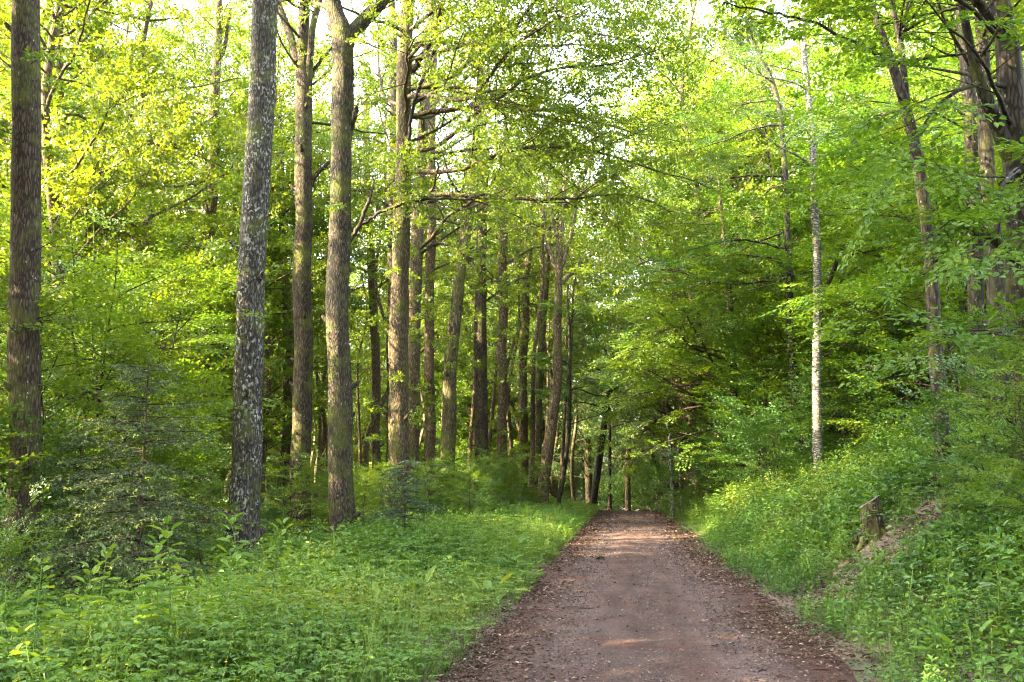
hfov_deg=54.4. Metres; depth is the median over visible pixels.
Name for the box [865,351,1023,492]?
bush
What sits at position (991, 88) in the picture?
beech tree
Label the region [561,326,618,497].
oak tree
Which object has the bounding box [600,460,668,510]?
bush
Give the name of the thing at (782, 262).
beech tree
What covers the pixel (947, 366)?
bush
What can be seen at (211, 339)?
beech sapling
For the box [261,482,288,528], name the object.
bush
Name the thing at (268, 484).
beech tree
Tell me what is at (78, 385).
beech sapling
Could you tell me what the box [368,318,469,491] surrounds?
oak tree
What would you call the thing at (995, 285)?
beech tree
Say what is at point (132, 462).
bush
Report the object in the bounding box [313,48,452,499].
oak tree
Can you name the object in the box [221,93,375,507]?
oak tree
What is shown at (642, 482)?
bush
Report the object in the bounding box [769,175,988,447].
beech sapling
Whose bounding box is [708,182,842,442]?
beech tree
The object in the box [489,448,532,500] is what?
beech sapling
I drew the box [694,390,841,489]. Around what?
bush
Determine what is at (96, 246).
beech tree
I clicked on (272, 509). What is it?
bush
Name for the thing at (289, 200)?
oak tree
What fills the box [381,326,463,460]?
oak tree
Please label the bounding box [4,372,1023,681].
forest floor
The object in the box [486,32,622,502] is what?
oak tree
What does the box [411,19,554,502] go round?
oak tree
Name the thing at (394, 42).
oak tree
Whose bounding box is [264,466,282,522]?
beech sapling
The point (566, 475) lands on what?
beech tree
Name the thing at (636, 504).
bush
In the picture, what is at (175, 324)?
beech sapling
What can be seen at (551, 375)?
oak tree
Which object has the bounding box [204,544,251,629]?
tall herb
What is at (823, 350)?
beech sapling
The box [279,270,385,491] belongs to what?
oak tree
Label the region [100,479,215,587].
young spruce
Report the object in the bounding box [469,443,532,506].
beech sapling
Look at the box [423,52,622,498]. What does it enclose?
oak tree
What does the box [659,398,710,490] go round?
beech sapling
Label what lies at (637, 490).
bush
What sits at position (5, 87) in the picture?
oak tree
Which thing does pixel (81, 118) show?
oak tree
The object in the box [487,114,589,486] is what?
oak tree
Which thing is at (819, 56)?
oak tree
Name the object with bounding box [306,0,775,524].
oak tree
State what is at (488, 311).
oak tree
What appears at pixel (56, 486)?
bush
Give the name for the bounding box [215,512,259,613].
tall herb
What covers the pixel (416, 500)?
bush
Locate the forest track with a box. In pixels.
[443,511,856,681]
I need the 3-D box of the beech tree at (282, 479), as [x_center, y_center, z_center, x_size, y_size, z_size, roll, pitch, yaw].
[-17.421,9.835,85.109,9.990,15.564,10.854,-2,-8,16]
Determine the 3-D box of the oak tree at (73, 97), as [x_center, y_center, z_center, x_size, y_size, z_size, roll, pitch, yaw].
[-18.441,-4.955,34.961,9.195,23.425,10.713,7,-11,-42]
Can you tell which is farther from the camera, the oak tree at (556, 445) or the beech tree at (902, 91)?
the oak tree at (556, 445)
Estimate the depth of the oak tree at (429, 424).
42.26 m
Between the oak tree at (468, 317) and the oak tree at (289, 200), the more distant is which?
the oak tree at (468, 317)
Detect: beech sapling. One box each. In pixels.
[0,187,277,563]
[0,232,205,583]
[0,243,70,511]
[0,258,203,580]
[0,332,76,513]
[6,259,235,544]
[43,262,269,548]
[50,330,208,526]
[152,465,244,571]
[156,395,229,512]
[260,452,328,538]
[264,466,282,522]
[275,471,325,519]
[286,474,328,528]
[295,448,371,532]
[315,462,375,522]
[325,460,384,525]
[325,460,402,531]
[354,459,387,509]
[355,454,419,529]
[364,467,420,528]
[408,452,465,515]
[408,455,465,519]
[432,441,499,512]
[440,462,495,517]
[457,454,514,508]
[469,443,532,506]
[476,457,520,502]
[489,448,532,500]
[497,451,552,505]
[651,337,776,473]
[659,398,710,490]
[676,284,858,480]
[683,330,809,475]
[720,341,827,461]
[750,236,916,444]
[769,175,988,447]
[774,260,948,445]
[782,100,1009,447]
[808,194,987,398]
[825,258,962,401]
[919,338,1023,573]
[933,300,1023,512]
[938,148,1005,369]
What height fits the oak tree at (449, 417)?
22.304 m
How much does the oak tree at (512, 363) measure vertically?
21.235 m
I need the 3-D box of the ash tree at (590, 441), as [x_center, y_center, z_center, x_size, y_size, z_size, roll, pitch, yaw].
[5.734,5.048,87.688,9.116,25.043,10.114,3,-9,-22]
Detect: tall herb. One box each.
[9,556,65,672]
[47,560,110,676]
[76,542,129,660]
[131,534,179,632]
[141,516,194,672]
[194,554,248,636]
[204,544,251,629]
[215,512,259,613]
[254,517,297,612]
[302,563,345,637]
[889,564,931,660]
[932,531,968,653]
[978,519,1021,644]
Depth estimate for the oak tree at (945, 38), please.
44.08 m
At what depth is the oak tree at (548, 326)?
64.57 m
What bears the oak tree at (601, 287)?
on the forest floor
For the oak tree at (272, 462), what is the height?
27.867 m
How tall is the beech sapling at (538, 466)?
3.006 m
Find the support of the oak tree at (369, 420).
on the forest floor
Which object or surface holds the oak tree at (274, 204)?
on the forest floor
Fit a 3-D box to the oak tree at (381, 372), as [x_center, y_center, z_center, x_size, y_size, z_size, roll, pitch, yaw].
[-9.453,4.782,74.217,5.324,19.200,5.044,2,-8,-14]
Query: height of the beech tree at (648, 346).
13.710 m
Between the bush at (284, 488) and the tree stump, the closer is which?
the tree stump
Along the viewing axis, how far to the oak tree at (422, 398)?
68.17 m
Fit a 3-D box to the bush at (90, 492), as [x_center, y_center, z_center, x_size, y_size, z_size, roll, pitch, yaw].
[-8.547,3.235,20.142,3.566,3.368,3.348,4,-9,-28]
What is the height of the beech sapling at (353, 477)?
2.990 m
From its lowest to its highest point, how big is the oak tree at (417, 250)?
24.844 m
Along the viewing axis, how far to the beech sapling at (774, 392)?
44.22 m
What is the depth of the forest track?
10.51 m
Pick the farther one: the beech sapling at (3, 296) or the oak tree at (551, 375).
the oak tree at (551, 375)
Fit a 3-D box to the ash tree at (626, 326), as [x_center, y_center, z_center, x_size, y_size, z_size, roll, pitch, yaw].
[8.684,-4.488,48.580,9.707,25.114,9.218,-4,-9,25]
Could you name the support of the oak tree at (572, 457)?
on the forest floor
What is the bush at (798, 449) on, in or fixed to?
on the forest floor
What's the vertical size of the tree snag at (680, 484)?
3.619 m
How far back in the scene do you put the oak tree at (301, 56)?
32.66 m
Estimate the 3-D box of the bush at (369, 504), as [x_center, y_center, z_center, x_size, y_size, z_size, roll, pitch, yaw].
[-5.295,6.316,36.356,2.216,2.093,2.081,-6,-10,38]
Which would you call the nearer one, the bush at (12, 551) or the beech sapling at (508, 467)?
the bush at (12, 551)
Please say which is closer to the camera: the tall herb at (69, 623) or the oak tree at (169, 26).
the tall herb at (69, 623)
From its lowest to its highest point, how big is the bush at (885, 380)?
3.837 m
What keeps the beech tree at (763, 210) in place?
on the forest floor
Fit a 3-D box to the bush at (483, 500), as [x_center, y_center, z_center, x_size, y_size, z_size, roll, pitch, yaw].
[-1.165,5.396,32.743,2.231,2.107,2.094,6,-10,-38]
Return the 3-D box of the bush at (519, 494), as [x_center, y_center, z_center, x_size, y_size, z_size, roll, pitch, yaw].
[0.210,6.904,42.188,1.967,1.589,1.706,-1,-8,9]
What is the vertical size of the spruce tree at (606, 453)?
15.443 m
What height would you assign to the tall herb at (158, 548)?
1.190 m
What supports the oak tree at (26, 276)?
on the forest floor
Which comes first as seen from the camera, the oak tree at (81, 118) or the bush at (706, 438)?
the bush at (706, 438)
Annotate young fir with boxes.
[354,457,452,530]
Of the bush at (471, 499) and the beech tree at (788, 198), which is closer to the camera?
the beech tree at (788, 198)
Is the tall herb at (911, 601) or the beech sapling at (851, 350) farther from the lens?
the beech sapling at (851, 350)
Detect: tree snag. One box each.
[653,431,675,516]
[663,436,682,511]
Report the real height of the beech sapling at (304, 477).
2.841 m
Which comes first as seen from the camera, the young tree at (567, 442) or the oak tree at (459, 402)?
the young tree at (567, 442)
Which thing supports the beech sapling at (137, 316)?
on the forest floor
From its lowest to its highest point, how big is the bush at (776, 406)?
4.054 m
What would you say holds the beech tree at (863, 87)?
on the forest floor
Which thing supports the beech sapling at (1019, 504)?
on the forest floor
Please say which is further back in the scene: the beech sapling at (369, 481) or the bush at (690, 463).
the bush at (690, 463)
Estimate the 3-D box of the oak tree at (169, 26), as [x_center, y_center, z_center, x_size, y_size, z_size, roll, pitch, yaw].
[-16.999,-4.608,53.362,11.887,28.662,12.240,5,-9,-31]
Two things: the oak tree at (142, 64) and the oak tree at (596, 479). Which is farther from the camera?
the oak tree at (596, 479)
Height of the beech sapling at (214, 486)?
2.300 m
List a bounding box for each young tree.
[502,298,636,505]
[787,179,950,356]
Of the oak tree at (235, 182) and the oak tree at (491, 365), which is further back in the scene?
the oak tree at (491, 365)
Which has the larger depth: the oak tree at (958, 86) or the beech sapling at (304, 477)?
the oak tree at (958, 86)
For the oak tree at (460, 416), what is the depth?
82.61 m
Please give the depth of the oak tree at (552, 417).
43.32 m
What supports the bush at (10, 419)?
on the forest floor
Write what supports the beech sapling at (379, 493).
on the forest floor
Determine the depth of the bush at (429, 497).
37.31 m
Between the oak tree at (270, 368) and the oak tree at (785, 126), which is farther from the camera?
the oak tree at (785, 126)
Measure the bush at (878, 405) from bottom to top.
3.198 m
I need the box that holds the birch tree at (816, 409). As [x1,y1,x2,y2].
[701,0,899,472]
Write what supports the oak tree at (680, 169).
on the forest floor
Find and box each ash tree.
[190,247,282,511]
[423,243,543,477]
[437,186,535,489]
[507,62,647,502]
[507,192,614,503]
[556,281,622,499]
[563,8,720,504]
[577,254,639,510]
[583,136,669,464]
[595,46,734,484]
[597,1,789,492]
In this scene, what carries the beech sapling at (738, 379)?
on the forest floor
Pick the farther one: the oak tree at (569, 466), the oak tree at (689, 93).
the oak tree at (569, 466)
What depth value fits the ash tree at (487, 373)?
78.06 m
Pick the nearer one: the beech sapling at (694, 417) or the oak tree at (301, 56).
the oak tree at (301, 56)
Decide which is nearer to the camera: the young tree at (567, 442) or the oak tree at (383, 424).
the young tree at (567, 442)
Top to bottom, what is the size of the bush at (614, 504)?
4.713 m
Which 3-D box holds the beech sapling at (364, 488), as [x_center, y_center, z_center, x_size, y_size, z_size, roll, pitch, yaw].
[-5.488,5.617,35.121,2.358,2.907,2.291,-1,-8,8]
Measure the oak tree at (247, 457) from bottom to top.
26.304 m
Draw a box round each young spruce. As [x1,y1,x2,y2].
[0,352,272,624]
[0,428,172,598]
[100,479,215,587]
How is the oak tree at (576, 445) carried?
on the forest floor
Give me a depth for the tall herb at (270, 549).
10.16 m
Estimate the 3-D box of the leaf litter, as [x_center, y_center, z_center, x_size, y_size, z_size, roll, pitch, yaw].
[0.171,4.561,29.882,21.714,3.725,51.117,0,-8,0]
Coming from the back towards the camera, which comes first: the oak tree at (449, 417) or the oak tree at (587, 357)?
the oak tree at (587, 357)
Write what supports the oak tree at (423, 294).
on the forest floor
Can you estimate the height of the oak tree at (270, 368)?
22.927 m
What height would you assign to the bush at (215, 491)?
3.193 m
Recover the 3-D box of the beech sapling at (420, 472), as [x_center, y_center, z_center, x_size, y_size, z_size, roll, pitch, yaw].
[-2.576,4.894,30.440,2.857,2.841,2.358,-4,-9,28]
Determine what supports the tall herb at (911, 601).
on the forest floor
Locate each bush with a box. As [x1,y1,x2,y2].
[0,401,86,563]
[0,425,122,546]
[0,476,82,618]
[1,421,173,564]
[2,404,76,519]
[55,428,179,541]
[158,463,198,518]
[170,459,230,520]
[260,483,289,531]
[260,503,288,532]
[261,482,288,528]
[358,491,384,523]
[408,493,458,520]
[419,488,446,515]
[448,473,507,518]
[456,494,489,512]
[481,470,529,509]
[500,486,536,502]
[574,472,635,510]
[589,460,653,510]
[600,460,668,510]
[605,438,669,510]
[612,448,669,510]
[621,456,684,509]
[634,447,726,519]
[659,425,725,488]
[678,423,785,497]
[691,405,805,491]
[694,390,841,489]
[720,407,837,492]
[748,374,807,452]
[774,360,900,461]
[781,334,924,447]
[783,388,867,454]
[830,369,909,418]
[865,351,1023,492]
[912,321,988,386]
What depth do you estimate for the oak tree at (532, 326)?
75.20 m
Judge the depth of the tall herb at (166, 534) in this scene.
8.17 m
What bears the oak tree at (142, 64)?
on the forest floor
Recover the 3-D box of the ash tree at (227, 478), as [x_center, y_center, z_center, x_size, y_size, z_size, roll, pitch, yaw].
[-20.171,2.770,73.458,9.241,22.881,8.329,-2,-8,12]
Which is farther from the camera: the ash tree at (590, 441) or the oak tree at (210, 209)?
the ash tree at (590, 441)
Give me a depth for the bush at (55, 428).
22.40 m
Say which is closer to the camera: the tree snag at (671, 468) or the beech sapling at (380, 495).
the beech sapling at (380, 495)
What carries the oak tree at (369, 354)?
on the forest floor
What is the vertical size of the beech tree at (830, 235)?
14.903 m
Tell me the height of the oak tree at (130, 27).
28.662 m
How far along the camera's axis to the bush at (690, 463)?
47.84 m
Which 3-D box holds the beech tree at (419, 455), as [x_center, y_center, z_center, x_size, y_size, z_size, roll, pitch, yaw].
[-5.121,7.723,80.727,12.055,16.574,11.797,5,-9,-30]
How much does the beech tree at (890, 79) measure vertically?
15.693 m
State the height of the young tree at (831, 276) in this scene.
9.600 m
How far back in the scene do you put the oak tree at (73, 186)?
28.18 m
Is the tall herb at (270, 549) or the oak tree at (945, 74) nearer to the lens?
the tall herb at (270, 549)
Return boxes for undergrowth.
[0,494,603,681]
[658,353,1023,681]
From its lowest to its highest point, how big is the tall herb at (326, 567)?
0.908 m
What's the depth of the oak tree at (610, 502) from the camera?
58.37 m
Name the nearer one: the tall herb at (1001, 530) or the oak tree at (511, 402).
the tall herb at (1001, 530)
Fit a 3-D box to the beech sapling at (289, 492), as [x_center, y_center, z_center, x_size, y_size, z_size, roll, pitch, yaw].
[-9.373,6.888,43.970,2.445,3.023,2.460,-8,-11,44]
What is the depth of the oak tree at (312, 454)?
67.68 m
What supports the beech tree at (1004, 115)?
on the forest floor
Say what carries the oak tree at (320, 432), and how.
on the forest floor
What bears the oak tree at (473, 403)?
on the forest floor
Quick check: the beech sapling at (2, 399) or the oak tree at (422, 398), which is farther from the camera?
the oak tree at (422, 398)
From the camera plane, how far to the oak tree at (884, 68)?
66.08 m
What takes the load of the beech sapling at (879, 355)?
on the forest floor
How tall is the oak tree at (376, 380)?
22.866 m
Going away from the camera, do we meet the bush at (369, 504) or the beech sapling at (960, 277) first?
the beech sapling at (960, 277)
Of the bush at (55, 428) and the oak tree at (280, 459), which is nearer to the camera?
the bush at (55, 428)
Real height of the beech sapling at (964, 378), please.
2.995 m
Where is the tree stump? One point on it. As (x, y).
(874, 524)
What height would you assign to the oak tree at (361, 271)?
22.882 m
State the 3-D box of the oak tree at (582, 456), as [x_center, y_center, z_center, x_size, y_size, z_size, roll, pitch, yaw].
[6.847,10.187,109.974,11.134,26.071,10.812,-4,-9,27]
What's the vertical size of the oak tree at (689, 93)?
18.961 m
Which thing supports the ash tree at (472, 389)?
on the forest floor
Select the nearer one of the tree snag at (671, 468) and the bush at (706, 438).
the bush at (706, 438)
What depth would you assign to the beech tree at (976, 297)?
21.57 m
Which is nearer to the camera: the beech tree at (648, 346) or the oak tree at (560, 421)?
the beech tree at (648, 346)
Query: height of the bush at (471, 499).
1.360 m
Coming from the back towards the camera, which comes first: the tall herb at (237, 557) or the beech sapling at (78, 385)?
the beech sapling at (78, 385)
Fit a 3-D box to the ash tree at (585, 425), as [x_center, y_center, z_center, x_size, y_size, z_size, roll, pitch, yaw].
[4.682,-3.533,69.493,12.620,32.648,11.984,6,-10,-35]
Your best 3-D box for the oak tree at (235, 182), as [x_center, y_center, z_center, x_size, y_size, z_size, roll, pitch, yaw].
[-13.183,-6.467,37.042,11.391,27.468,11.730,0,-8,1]
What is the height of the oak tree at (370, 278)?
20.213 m
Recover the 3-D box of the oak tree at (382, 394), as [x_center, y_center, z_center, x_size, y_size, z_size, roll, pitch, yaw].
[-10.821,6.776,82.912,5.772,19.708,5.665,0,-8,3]
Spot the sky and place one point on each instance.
(322, 19)
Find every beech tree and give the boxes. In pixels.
[0,9,149,513]
[2,168,162,524]
[4,198,232,533]
[117,203,327,520]
[217,449,312,507]
[267,432,356,505]
[380,347,474,499]
[381,363,494,490]
[518,397,584,498]
[576,125,892,496]
[609,37,924,502]
[618,204,827,502]
[620,1,851,460]
[673,61,949,437]
[683,0,1023,493]
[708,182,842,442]
[724,0,1023,424]
[745,0,1023,487]
[753,2,1023,398]
[784,0,1010,425]
[784,39,961,394]
[791,0,1023,387]
[901,60,961,203]
[941,9,1021,294]
[955,0,1023,429]
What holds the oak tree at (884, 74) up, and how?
on the forest floor
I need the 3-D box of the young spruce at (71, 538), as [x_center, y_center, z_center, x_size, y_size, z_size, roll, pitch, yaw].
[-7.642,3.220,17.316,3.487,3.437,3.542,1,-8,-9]
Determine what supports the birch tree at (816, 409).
on the forest floor
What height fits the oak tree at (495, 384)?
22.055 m
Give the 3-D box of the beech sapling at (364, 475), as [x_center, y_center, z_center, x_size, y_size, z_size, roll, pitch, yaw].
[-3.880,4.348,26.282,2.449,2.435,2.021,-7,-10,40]
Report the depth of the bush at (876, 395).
37.74 m
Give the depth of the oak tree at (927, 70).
53.50 m
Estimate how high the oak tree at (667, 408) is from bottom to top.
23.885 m
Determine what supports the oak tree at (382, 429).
on the forest floor
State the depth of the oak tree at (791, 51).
51.69 m
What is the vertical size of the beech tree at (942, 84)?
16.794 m
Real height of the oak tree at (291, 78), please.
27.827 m
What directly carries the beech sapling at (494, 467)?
on the forest floor
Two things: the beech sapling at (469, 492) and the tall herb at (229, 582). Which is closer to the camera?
the tall herb at (229, 582)
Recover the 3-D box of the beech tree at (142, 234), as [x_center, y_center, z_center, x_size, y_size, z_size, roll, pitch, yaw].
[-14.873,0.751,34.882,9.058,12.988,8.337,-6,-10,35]
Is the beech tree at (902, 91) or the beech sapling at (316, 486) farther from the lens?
the beech sapling at (316, 486)
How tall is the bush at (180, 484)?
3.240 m
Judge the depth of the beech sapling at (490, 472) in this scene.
40.84 m
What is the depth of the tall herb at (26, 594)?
7.66 m
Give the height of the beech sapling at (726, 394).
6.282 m
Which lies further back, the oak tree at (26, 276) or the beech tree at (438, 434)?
the beech tree at (438, 434)
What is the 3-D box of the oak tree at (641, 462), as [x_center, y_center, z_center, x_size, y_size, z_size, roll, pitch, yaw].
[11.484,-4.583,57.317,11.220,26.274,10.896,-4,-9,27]
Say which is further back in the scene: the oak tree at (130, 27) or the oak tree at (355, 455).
the oak tree at (355, 455)
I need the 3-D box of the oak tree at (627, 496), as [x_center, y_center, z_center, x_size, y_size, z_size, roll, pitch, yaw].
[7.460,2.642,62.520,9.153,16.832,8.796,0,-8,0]
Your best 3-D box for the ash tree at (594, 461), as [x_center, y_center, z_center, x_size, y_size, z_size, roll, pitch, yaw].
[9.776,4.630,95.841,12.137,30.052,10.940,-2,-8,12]
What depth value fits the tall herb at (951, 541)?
8.35 m
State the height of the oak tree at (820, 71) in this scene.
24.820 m
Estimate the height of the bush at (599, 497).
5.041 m
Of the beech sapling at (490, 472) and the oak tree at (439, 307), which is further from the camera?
the oak tree at (439, 307)
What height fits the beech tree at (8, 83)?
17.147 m
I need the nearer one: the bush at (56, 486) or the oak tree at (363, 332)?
the bush at (56, 486)
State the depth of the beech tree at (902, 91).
17.27 m
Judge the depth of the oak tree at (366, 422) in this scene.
59.82 m
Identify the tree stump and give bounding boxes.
[848,495,887,553]
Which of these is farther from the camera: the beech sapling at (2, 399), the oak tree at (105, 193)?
the oak tree at (105, 193)
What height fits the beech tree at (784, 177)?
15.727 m
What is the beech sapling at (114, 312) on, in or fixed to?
on the forest floor
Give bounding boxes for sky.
[6,0,953,497]
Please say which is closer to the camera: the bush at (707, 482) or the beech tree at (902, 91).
the beech tree at (902, 91)
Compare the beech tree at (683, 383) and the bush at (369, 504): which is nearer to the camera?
the bush at (369, 504)
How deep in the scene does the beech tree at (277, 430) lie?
43.48 m
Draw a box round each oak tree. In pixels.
[0,0,126,594]
[0,0,240,430]
[0,0,272,537]
[0,1,130,287]
[0,2,93,397]
[0,2,123,240]
[0,6,155,391]
[9,0,239,418]
[40,0,294,526]
[110,0,327,533]
[115,0,321,502]
[119,0,318,452]
[154,0,386,458]
[160,3,383,526]
[183,0,644,536]
[198,91,329,274]
[198,98,317,478]
[215,355,325,518]
[217,0,277,564]
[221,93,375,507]
[229,65,423,506]
[229,204,385,500]
[248,0,432,542]
[266,253,370,485]
[269,97,380,493]
[271,169,374,524]
[273,0,544,511]
[276,105,387,516]
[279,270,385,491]
[281,249,356,465]
[289,218,361,481]
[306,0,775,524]
[312,3,563,508]
[313,0,448,479]
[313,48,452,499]
[315,80,456,490]
[326,26,566,509]
[326,205,387,481]
[349,289,386,495]
[350,272,386,465]
[351,306,386,465]
[353,241,447,481]
[353,310,386,474]
[354,327,386,452]
[356,124,469,307]
[357,184,465,448]
[364,209,452,347]
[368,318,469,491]
[377,220,464,359]
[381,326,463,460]
[382,242,467,366]
[409,178,497,424]
[409,206,518,490]
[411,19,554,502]
[419,282,489,491]
[422,225,544,490]
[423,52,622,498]
[434,209,580,467]
[435,135,535,486]
[452,208,539,475]
[454,136,573,465]
[462,178,619,497]
[467,283,533,462]
[470,118,576,481]
[472,80,580,485]
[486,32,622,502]
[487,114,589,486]
[487,183,611,489]
[487,226,567,397]
[488,225,583,496]
[494,146,586,498]
[499,137,665,505]
[507,209,599,497]
[508,204,593,428]
[511,243,707,510]
[516,179,616,500]
[534,160,631,488]
[538,292,611,484]
[544,374,595,495]
[557,329,603,499]
[560,306,662,510]
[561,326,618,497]
[562,279,695,510]
[568,0,858,515]
[571,70,737,500]
[586,306,644,481]
[602,0,840,463]
[622,40,779,479]
[640,66,752,291]
[664,32,789,457]
[714,55,824,212]
[735,2,891,339]
[755,0,950,341]
[781,1,895,352]
[829,4,955,166]
[831,5,949,394]
[875,3,1023,266]
[881,39,960,144]
[912,2,994,138]
[919,0,1023,129]
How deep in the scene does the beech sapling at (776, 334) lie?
37.24 m
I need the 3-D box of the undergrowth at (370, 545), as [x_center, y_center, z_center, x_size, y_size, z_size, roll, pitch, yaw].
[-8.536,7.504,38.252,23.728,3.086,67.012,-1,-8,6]
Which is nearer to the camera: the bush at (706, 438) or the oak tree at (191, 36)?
the bush at (706, 438)
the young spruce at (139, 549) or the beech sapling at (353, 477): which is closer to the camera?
the young spruce at (139, 549)
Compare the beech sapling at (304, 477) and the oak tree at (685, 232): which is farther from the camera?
the oak tree at (685, 232)
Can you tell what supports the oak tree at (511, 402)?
on the forest floor
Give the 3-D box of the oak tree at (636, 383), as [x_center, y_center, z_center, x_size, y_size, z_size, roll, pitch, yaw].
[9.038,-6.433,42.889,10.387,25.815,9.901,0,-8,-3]
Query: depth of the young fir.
23.67 m
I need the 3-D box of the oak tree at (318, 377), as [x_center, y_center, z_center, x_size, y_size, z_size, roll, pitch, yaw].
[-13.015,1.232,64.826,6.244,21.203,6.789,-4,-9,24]
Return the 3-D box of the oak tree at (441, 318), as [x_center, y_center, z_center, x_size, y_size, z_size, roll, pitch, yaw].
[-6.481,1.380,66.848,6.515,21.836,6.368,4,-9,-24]
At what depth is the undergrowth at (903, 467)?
13.65 m
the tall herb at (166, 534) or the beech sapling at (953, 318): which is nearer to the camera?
the tall herb at (166, 534)
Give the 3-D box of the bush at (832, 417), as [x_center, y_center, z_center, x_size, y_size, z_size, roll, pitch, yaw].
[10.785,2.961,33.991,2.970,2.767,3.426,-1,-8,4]
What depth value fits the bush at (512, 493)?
38.54 m
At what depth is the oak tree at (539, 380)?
52.13 m
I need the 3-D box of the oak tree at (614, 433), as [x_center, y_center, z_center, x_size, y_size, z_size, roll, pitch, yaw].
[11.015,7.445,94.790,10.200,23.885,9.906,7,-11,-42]
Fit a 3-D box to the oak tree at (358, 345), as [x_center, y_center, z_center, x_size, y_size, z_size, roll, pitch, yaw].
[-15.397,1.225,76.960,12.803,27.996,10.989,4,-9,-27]
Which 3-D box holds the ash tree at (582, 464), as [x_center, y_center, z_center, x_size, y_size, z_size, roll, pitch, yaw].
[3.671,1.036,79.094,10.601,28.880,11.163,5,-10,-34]
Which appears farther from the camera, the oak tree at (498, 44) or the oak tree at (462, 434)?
the oak tree at (462, 434)
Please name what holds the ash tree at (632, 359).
on the forest floor
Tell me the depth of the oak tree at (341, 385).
25.51 m
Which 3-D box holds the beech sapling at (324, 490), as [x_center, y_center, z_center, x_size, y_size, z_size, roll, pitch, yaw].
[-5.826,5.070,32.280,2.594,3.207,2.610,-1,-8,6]
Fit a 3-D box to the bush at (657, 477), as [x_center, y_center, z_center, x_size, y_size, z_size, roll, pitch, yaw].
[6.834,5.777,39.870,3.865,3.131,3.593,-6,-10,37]
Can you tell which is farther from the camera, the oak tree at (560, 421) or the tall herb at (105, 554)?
the oak tree at (560, 421)
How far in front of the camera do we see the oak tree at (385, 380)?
78.78 m
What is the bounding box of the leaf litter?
[68,461,1022,681]
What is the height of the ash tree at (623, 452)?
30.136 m
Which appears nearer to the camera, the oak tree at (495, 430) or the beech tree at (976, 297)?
the beech tree at (976, 297)

